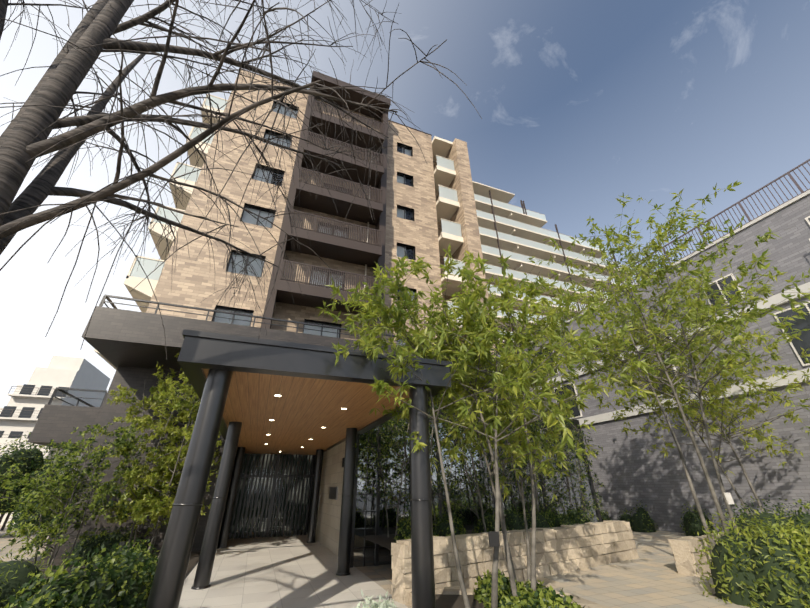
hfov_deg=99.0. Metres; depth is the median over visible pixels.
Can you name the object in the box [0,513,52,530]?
slat fence
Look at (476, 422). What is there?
evergreen tree leaves
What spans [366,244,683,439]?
evergreen tree leaves
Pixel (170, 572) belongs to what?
canopy columns
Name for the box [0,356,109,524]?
background buildings
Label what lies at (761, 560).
shrubs and hedges
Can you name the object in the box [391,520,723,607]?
stone planter walls
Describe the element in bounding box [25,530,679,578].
ground
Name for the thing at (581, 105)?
sky
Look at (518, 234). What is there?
apartment wing
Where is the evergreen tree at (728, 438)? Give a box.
[570,279,809,514]
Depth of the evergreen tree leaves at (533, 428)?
9.93 m
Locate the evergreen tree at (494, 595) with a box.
[326,261,598,607]
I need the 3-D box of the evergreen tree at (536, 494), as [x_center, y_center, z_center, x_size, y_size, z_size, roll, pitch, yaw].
[3.051,3.199,9.615,3.739,5.386,2.456,10,-30,-19]
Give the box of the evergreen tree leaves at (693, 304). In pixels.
[518,180,809,417]
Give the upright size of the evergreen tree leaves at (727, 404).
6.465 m
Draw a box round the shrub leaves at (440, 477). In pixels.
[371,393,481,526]
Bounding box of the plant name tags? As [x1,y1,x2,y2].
[488,493,733,546]
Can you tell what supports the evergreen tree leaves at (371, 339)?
on the evergreen tree at (494, 595)
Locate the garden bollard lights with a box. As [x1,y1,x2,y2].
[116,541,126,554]
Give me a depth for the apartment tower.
18.23 m
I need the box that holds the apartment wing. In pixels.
[472,181,633,353]
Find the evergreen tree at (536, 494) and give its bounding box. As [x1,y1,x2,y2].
[481,327,562,517]
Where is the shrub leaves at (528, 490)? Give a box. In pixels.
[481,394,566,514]
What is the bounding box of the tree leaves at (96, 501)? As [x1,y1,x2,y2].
[0,422,156,574]
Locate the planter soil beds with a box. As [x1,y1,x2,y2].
[2,529,715,607]
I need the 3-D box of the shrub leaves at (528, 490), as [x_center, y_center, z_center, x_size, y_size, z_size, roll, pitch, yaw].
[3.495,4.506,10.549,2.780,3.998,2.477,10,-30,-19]
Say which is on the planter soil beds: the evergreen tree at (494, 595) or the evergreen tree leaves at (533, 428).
the evergreen tree at (494, 595)
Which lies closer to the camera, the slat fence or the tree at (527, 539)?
the tree at (527, 539)
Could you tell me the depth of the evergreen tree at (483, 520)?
7.94 m
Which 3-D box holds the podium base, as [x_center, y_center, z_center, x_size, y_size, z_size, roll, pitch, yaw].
[-10.764,8.007,18.594,15.189,6.860,35.556,30,-40,-43]
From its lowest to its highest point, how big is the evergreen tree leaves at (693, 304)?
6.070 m
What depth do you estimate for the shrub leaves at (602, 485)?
11.24 m
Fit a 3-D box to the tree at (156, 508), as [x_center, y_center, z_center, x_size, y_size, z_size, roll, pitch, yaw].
[-7.027,4.247,10.180,3.803,5.485,4.112,10,-30,-19]
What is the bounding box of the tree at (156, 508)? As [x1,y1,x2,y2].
[91,353,222,558]
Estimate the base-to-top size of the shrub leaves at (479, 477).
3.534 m
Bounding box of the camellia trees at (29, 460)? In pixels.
[0,431,69,538]
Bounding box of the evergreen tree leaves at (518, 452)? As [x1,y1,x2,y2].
[429,330,596,502]
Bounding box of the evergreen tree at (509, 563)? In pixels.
[385,259,668,596]
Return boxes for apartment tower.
[94,68,501,412]
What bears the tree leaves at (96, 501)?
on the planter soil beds
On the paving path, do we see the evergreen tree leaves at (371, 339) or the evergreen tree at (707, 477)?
the evergreen tree at (707, 477)
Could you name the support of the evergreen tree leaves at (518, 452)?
attached to the tree at (527, 539)
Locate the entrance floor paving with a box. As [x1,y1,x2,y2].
[178,530,407,607]
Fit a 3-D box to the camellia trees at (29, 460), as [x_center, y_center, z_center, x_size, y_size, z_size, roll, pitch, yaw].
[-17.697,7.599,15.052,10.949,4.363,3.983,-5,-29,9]
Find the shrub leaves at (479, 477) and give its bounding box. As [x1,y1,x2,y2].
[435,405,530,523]
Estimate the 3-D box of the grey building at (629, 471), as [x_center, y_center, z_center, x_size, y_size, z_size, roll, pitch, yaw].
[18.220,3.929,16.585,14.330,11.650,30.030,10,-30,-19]
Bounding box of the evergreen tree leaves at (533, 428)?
[435,318,574,445]
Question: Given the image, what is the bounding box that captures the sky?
[0,0,809,407]
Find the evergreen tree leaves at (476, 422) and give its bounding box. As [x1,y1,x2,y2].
[414,353,544,460]
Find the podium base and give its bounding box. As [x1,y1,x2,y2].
[27,294,601,567]
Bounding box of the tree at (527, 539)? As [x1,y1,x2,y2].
[442,351,593,581]
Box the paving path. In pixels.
[0,525,748,607]
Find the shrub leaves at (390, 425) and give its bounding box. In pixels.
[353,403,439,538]
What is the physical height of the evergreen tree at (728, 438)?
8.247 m
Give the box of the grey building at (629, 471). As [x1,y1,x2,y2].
[497,159,809,532]
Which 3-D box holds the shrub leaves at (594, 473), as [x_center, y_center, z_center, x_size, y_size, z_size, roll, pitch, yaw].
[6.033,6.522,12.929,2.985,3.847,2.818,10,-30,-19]
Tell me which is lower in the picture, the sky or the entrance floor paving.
the entrance floor paving
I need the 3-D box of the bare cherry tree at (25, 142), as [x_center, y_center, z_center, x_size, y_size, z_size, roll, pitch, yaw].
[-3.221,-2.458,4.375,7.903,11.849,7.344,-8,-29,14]
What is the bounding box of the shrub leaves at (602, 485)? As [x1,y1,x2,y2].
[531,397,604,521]
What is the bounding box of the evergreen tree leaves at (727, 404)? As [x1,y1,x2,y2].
[561,276,809,474]
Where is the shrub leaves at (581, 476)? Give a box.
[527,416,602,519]
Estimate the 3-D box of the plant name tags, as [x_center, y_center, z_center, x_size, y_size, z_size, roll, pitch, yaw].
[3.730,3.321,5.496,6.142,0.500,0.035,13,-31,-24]
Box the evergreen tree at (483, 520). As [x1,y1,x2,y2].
[436,369,530,531]
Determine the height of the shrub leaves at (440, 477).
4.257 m
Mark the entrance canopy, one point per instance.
(290, 398)
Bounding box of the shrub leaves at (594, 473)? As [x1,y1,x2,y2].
[581,427,600,502]
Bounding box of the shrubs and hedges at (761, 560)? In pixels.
[0,495,809,607]
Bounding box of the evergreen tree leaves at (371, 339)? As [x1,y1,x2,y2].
[316,250,605,482]
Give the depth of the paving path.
6.80 m
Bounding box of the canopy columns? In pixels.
[146,369,435,607]
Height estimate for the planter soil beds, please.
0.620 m
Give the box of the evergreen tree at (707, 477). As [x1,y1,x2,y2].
[524,188,809,547]
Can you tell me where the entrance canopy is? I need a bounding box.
[177,329,451,454]
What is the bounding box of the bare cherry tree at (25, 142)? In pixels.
[0,0,481,357]

